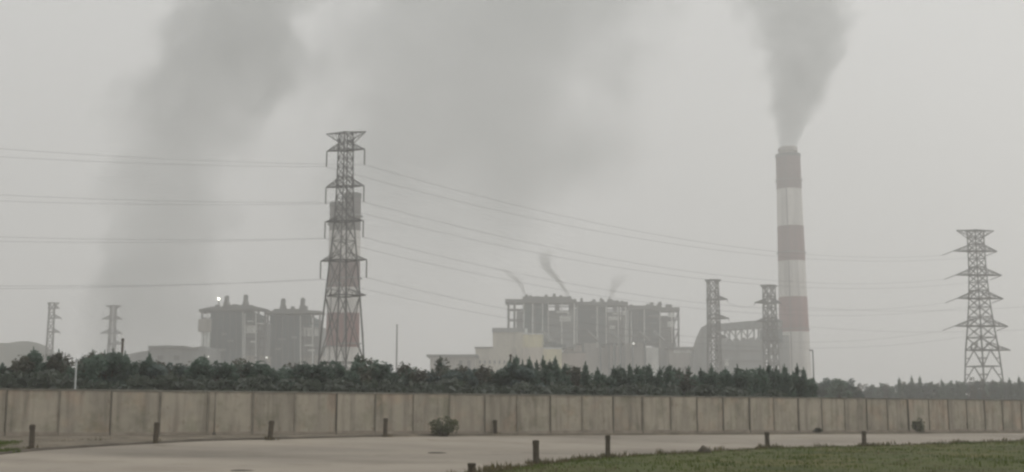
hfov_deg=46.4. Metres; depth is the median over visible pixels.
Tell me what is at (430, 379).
broadleaf tree
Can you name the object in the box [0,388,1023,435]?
boundary wall
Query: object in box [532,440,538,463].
bollard
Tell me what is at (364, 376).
ragged tree
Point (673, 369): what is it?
ragged tree
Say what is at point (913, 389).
broadleaf tree
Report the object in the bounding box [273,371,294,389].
broadleaf tree
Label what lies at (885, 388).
ragged tree
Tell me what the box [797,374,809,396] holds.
pine tree
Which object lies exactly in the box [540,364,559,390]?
pine tree
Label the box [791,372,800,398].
pine tree
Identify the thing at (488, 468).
verge weeds
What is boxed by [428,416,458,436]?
shrub
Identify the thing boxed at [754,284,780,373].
lattice pylon
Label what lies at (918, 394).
broadleaf tree
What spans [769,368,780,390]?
pine tree
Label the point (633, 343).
floodlight
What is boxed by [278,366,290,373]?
ragged tree
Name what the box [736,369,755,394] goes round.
ragged tree
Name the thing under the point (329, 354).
striped chimney
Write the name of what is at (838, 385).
broadleaf tree
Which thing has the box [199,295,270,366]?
boiler house
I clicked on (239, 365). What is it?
ragged tree
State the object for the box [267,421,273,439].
bollard
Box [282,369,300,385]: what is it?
broadleaf tree
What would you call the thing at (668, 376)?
pine tree
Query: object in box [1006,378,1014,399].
pine tree
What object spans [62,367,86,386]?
broadleaf tree
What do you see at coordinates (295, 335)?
boiler house
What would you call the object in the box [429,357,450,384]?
ragged tree
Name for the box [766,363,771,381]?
pine tree
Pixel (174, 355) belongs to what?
conveyor shed
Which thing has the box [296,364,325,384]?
broadleaf tree
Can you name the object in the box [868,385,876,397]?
broadleaf tree
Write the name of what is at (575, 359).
turbine hall
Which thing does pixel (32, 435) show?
bollard
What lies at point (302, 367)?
ragged tree
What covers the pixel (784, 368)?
pine tree
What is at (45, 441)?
dirt verge
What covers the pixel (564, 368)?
pine tree
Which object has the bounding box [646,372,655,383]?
pine tree
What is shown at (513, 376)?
pine tree
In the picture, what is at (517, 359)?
pine tree
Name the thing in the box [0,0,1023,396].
sky
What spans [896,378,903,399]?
pine tree
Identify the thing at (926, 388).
broadleaf tree
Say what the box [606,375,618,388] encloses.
pine tree
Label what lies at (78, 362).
ragged tree
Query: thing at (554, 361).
pine tree
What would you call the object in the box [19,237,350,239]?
power cable
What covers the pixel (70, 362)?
ragged tree
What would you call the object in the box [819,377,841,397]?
broadleaf tree
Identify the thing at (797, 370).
pine tree
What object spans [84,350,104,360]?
ragged tree
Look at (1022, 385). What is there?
ragged tree
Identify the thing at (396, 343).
slim mast
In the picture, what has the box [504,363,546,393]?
broadleaf tree
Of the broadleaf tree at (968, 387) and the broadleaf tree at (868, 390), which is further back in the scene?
the broadleaf tree at (968, 387)
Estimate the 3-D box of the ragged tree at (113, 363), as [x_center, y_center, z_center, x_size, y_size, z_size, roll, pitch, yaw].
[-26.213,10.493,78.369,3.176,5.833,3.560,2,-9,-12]
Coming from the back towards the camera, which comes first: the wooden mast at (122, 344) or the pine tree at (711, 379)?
the pine tree at (711, 379)
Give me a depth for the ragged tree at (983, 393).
342.44 m
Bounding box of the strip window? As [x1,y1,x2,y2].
[673,350,690,352]
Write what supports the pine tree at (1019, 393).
on the ground
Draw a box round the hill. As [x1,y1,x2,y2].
[0,341,55,367]
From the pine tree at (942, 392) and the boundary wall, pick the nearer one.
the boundary wall
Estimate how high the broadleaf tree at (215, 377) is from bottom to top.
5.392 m
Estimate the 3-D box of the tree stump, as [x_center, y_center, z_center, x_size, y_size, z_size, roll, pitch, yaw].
[10.050,11.148,62.270,0.759,0.492,0.817,0,-9,0]
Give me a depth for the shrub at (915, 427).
99.28 m
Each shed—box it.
[129,345,220,368]
[426,354,478,372]
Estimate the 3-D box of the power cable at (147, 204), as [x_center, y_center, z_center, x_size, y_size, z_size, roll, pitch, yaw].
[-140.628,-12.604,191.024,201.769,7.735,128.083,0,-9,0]
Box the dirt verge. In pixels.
[0,431,1023,449]
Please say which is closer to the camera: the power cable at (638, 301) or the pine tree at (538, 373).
the pine tree at (538, 373)
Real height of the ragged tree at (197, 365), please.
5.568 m
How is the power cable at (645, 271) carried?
hanging from the lattice pylon at (969, 274)
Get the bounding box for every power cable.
[1,238,324,241]
[6,279,309,288]
[10,149,350,164]
[11,195,321,202]
[12,157,289,166]
[12,201,284,204]
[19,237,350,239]
[116,277,365,285]
[323,279,982,347]
[328,167,979,260]
[328,204,984,288]
[328,239,989,315]
[364,237,940,309]
[365,202,942,283]
[366,165,940,256]
[366,277,942,341]
[784,324,1009,331]
[791,306,1014,310]
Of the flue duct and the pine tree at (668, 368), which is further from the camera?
the flue duct
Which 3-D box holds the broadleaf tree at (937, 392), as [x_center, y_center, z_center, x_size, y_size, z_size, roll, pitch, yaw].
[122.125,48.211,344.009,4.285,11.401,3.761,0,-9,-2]
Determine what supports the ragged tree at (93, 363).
on the ground
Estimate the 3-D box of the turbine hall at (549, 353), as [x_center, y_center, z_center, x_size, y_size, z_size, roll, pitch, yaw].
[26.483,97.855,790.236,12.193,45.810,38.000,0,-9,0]
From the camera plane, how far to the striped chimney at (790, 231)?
899.58 m
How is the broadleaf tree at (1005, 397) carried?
on the ground
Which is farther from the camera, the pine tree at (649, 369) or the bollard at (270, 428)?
the pine tree at (649, 369)
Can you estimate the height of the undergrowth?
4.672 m
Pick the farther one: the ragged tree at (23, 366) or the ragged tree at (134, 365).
the ragged tree at (134, 365)
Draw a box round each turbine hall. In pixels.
[475,347,522,373]
[492,328,526,347]
[522,333,543,369]
[543,348,561,370]
[562,352,585,371]
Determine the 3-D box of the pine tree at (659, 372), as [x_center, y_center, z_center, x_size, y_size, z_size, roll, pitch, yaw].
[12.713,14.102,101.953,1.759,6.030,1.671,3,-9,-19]
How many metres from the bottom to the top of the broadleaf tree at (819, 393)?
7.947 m
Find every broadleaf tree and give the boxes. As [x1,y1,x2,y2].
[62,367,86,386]
[77,357,100,381]
[98,355,129,382]
[141,361,178,387]
[176,363,193,376]
[195,360,239,384]
[214,361,238,382]
[237,360,252,376]
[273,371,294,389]
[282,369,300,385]
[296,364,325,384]
[314,360,334,387]
[325,366,347,384]
[417,370,441,386]
[442,368,478,386]
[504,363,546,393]
[518,363,541,386]
[672,370,684,386]
[815,382,825,396]
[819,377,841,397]
[824,378,852,397]
[835,378,864,397]
[849,384,861,397]
[862,386,874,397]
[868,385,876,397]
[887,386,895,399]
[903,381,916,397]
[914,383,924,398]
[921,382,932,398]
[927,381,935,398]
[931,384,940,398]
[945,381,957,398]
[957,382,968,398]
[966,382,972,395]
[972,380,982,398]
[988,381,1003,400]
[1003,381,1012,399]
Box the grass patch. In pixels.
[0,440,24,452]
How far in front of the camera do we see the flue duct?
859.78 m
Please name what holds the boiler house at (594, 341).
on the ground
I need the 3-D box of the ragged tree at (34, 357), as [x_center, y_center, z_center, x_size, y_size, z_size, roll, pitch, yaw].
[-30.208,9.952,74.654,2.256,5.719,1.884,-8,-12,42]
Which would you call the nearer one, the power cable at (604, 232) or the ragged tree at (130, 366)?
the ragged tree at (130, 366)
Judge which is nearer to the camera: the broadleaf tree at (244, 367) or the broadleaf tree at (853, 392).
the broadleaf tree at (244, 367)
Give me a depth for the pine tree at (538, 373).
95.24 m
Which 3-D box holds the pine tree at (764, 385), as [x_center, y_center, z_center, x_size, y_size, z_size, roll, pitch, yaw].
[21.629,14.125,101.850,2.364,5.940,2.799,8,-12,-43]
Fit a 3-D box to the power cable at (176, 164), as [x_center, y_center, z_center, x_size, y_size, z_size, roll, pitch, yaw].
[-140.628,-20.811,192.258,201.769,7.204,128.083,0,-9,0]
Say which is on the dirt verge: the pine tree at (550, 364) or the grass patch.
the grass patch
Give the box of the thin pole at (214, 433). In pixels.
[212,391,216,434]
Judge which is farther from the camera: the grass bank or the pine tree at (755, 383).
the pine tree at (755, 383)
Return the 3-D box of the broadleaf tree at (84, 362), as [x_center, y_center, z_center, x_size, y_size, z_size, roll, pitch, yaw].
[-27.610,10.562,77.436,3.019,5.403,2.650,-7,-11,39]
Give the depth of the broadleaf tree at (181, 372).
81.28 m
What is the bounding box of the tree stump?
[698,445,711,452]
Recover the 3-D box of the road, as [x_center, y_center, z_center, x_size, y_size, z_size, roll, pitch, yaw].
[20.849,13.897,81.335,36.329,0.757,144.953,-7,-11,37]
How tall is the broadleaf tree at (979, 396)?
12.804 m
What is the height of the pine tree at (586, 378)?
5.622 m
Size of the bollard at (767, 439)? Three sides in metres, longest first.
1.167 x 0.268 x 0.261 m
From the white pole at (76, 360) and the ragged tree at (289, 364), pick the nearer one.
the white pole at (76, 360)
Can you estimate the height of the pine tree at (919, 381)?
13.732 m
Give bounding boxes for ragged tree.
[5,361,20,377]
[11,354,35,386]
[18,350,43,374]
[46,351,69,378]
[57,353,73,375]
[68,360,84,382]
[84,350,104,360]
[85,354,113,385]
[103,351,130,388]
[108,353,133,383]
[126,360,140,376]
[128,358,160,378]
[171,363,191,376]
[183,356,212,380]
[232,358,250,378]
[233,360,244,373]
[247,360,273,387]
[260,368,281,387]
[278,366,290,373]
[283,362,297,368]
[291,361,311,378]
[328,360,343,379]
[343,370,360,385]
[350,359,366,375]
[355,357,375,385]
[361,359,379,382]
[370,361,392,382]
[396,361,411,389]
[403,367,416,385]
[408,367,429,386]
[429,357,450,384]
[454,364,468,379]
[474,364,494,385]
[479,371,495,386]
[488,368,511,386]
[561,364,572,384]
[566,365,582,388]
[612,365,628,386]
[637,365,653,378]
[662,365,674,380]
[675,367,698,394]
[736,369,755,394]
[748,367,758,380]
[805,378,818,396]
[856,383,862,395]
[878,382,883,397]
[882,383,890,397]
[955,381,961,396]
[967,377,977,398]
[979,378,988,400]
[1011,382,1016,399]
[1017,381,1023,398]
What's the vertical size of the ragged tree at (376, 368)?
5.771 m
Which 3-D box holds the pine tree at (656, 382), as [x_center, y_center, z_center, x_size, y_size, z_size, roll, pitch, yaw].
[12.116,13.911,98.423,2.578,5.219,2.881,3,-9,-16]
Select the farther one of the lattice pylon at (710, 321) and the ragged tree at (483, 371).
the lattice pylon at (710, 321)
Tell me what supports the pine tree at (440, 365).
on the ground
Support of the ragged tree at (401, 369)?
on the ground
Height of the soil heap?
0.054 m
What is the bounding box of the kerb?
[0,432,960,454]
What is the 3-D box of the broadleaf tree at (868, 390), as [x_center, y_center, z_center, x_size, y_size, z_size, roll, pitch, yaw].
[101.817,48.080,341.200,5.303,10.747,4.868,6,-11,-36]
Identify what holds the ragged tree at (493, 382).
on the ground
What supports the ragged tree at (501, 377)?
on the ground
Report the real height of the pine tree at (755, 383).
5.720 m
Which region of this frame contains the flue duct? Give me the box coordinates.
[690,320,781,376]
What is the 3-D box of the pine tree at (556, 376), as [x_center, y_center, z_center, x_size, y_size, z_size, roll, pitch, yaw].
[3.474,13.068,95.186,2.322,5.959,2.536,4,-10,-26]
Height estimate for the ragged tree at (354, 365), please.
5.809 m
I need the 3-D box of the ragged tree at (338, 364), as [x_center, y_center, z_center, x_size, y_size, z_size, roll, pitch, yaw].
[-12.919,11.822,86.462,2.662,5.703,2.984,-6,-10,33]
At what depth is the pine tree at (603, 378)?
96.70 m
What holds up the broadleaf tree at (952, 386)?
on the ground
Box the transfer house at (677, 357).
[665,347,692,373]
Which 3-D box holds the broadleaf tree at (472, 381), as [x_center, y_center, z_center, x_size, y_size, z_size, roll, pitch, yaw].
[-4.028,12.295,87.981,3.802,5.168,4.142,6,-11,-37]
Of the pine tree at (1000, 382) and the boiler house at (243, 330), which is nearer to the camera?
the pine tree at (1000, 382)
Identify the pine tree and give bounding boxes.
[0,362,15,376]
[40,361,49,375]
[106,348,116,378]
[145,352,154,361]
[224,362,239,383]
[433,356,443,373]
[503,359,520,384]
[512,356,519,363]
[534,359,542,375]
[535,367,540,381]
[538,355,551,382]
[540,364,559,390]
[547,359,553,374]
[551,363,563,391]
[552,355,560,374]
[561,362,568,377]
[579,368,590,387]
[580,361,590,383]
[591,373,603,391]
[595,366,600,375]
[599,372,608,386]
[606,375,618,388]
[611,365,616,381]
[627,364,633,380]
[633,364,639,379]
[644,364,651,382]
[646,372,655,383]
[652,374,662,386]
[656,366,663,386]
[659,369,676,394]
[664,365,671,381]
[689,373,701,388]
[697,367,703,384]
[701,373,707,384]
[705,370,720,388]
[716,371,724,390]
[720,371,735,387]
[722,368,727,380]
[732,371,742,388]
[733,364,742,386]
[749,371,760,395]
[757,365,761,380]
[757,368,771,395]
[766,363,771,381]
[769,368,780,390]
[780,371,796,398]
[781,363,787,376]
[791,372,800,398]
[794,364,801,383]
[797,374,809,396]
[800,366,808,396]
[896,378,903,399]
[918,376,923,398]
[938,379,946,398]
[999,378,1003,398]
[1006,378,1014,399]
[1016,375,1023,399]
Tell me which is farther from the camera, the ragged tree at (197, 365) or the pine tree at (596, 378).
the pine tree at (596, 378)
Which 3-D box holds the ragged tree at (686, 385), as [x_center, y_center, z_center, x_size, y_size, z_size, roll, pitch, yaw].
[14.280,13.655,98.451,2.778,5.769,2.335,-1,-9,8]
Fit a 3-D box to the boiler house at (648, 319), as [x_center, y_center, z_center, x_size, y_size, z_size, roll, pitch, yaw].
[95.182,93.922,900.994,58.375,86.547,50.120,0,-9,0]
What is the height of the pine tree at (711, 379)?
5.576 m
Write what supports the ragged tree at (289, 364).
on the ground
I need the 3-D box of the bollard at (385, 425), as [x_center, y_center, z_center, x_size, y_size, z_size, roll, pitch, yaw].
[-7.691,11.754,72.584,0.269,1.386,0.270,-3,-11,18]
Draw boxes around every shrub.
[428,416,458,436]
[812,428,822,432]
[911,417,924,431]
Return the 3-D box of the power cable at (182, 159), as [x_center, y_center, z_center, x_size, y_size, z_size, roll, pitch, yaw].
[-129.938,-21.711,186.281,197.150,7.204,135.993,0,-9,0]
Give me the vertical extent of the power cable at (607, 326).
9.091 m
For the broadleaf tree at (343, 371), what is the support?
on the ground
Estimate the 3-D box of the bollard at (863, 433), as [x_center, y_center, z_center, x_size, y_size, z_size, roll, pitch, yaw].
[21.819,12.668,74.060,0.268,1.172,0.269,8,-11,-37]
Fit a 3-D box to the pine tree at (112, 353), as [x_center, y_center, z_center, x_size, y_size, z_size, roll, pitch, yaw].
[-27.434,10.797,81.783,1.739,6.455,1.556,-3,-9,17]
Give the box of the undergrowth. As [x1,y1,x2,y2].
[0,368,787,397]
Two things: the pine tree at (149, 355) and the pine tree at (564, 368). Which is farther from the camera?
the pine tree at (564, 368)
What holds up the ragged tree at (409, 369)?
on the ground
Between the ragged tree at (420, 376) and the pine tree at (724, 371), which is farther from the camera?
the pine tree at (724, 371)
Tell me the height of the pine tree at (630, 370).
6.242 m
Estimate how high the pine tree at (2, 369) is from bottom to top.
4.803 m
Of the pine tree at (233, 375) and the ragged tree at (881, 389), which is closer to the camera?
the pine tree at (233, 375)
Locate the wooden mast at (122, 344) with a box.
[121,338,123,355]
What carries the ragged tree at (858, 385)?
on the ground
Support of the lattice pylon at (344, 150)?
on the ground
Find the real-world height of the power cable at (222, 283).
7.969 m
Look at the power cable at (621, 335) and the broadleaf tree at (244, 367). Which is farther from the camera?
the power cable at (621, 335)
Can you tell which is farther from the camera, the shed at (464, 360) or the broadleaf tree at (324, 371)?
the shed at (464, 360)
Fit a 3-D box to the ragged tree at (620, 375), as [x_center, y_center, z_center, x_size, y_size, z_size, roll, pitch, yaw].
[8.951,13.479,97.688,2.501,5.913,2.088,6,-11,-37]
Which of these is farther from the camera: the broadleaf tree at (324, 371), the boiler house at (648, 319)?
the boiler house at (648, 319)
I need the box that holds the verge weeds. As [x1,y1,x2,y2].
[22,431,1023,471]
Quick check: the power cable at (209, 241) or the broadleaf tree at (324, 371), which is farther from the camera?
the power cable at (209, 241)
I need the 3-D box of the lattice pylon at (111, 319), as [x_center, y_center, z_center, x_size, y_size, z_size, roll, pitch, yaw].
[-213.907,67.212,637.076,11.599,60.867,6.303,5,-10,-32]
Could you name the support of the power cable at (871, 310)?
hanging from the lattice pylon at (774, 318)
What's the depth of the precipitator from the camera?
841.95 m
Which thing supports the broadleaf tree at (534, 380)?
on the ground
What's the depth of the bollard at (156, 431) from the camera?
60.48 m
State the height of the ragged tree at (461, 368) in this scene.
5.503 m
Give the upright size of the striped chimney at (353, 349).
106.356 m
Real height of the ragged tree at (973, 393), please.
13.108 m
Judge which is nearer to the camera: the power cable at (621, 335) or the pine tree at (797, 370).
the pine tree at (797, 370)
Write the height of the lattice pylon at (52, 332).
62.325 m
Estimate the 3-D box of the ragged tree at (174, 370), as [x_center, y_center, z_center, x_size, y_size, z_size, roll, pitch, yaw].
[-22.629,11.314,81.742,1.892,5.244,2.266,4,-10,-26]
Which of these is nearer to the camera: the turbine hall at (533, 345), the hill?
the turbine hall at (533, 345)
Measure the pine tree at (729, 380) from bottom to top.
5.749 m
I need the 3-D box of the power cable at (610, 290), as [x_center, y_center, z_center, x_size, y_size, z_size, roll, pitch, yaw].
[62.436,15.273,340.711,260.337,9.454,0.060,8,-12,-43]
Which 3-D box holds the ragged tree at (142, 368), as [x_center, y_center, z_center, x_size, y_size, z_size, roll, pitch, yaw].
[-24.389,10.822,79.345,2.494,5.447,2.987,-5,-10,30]
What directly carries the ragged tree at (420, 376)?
on the ground
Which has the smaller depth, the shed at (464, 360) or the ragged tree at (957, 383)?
the ragged tree at (957, 383)
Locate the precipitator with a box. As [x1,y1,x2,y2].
[714,337,762,374]
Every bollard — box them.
[29,424,35,448]
[153,422,159,443]
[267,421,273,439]
[383,418,387,436]
[467,463,475,471]
[493,420,496,433]
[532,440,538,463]
[605,435,609,455]
[764,432,769,445]
[861,431,866,445]
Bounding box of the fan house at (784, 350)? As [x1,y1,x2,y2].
[759,329,789,375]
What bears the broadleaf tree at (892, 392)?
on the ground
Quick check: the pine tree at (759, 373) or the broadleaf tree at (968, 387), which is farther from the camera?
the broadleaf tree at (968, 387)
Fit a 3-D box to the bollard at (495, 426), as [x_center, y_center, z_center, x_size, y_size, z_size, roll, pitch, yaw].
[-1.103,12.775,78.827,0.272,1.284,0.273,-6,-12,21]
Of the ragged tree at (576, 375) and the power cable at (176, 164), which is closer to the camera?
the ragged tree at (576, 375)
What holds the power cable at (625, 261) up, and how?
hanging from the lattice pylon at (969, 274)
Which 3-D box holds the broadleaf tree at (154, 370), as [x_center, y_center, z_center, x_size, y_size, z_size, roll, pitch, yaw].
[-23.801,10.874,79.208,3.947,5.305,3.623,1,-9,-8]
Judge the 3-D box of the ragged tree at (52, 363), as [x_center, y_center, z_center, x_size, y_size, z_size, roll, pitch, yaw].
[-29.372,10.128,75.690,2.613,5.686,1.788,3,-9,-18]
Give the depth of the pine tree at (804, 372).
109.80 m
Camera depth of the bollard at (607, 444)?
58.01 m
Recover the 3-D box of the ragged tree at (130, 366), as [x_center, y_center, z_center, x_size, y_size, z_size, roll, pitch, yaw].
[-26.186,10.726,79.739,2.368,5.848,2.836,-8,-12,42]
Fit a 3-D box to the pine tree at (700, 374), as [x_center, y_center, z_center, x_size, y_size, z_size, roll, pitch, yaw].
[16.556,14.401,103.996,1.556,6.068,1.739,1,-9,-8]
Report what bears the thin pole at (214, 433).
on the dirt verge
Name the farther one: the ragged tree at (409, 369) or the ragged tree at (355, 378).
the ragged tree at (409, 369)
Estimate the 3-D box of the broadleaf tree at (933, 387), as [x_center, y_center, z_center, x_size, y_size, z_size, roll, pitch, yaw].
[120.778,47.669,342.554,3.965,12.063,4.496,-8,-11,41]
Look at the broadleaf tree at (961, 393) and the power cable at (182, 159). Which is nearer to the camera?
the power cable at (182, 159)
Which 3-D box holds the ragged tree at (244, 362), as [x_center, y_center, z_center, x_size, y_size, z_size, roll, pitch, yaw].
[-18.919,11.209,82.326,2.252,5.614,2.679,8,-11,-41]
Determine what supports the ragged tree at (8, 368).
on the ground
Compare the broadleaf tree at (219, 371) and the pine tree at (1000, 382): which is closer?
the broadleaf tree at (219, 371)
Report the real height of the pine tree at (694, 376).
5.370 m
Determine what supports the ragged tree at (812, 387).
on the ground
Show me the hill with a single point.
(10, 352)
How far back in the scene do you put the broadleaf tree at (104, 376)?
78.84 m
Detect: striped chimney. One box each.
[324,201,343,367]
[338,192,362,369]
[775,145,811,378]
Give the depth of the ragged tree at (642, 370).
103.86 m
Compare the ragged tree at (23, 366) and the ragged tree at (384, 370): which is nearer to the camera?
the ragged tree at (23, 366)
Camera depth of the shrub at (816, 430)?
93.45 m
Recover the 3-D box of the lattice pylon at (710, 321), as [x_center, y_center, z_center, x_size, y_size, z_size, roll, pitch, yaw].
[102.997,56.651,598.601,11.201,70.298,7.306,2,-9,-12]
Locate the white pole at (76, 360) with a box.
[74,358,77,388]
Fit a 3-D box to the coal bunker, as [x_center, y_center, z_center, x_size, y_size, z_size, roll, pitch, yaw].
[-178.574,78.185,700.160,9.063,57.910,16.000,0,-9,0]
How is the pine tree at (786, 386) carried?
on the ground
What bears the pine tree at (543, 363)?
on the ground
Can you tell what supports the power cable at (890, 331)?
hanging from the lattice pylon at (774, 318)
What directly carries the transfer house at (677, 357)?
on the ground
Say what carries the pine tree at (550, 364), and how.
on the ground
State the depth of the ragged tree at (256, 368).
81.34 m
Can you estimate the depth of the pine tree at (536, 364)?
96.71 m
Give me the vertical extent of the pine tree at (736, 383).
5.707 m
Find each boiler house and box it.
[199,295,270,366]
[266,298,325,371]
[505,294,575,351]
[563,298,627,378]
[601,302,679,384]
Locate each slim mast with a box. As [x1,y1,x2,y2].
[396,324,397,371]
[809,349,814,379]
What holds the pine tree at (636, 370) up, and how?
on the ground
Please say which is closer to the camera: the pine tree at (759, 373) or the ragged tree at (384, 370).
the ragged tree at (384, 370)
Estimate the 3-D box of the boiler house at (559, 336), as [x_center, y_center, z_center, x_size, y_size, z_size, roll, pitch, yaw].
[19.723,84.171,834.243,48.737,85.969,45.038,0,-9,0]
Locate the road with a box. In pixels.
[0,433,1023,471]
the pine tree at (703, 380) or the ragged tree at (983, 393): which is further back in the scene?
the ragged tree at (983, 393)
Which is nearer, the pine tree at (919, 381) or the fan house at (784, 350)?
the pine tree at (919, 381)
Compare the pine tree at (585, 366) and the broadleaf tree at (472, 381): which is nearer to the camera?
the broadleaf tree at (472, 381)
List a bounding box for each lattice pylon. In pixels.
[44,302,61,362]
[100,305,121,352]
[317,131,366,369]
[705,279,728,373]
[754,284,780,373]
[942,229,1010,383]
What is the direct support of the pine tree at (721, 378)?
on the ground
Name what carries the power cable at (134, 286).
hanging from the lattice pylon at (344, 150)
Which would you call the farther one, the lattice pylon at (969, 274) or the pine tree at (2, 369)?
the lattice pylon at (969, 274)
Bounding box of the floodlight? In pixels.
[632,342,634,374]
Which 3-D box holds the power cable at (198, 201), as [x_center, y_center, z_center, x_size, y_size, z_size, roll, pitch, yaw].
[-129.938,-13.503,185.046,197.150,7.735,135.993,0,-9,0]
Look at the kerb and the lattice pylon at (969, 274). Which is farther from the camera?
the lattice pylon at (969, 274)
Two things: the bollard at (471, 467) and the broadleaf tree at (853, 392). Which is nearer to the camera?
the bollard at (471, 467)
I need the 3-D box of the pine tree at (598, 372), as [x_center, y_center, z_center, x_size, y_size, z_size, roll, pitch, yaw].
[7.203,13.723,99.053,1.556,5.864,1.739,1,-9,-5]
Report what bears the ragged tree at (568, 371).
on the ground
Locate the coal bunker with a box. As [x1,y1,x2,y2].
[198,319,211,346]
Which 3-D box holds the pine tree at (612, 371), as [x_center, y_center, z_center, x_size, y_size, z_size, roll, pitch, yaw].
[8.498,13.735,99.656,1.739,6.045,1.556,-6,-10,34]
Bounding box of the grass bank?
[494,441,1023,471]
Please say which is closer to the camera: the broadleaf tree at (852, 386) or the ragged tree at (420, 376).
the ragged tree at (420, 376)
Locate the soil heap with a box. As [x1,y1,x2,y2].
[231,469,253,470]
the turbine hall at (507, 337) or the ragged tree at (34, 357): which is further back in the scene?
the turbine hall at (507, 337)
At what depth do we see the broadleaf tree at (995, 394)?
336.19 m
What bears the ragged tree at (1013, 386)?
on the ground
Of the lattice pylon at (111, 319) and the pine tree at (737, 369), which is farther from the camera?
the lattice pylon at (111, 319)
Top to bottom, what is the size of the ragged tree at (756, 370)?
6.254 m
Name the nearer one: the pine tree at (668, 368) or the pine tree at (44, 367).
the pine tree at (44, 367)
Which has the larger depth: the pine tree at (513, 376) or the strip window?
the strip window
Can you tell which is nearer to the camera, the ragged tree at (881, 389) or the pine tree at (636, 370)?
the pine tree at (636, 370)
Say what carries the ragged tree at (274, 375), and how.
on the ground
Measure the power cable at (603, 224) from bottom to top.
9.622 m
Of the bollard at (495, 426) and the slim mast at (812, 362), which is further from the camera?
the slim mast at (812, 362)
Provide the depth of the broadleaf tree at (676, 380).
100.32 m
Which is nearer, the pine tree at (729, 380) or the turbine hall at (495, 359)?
the pine tree at (729, 380)

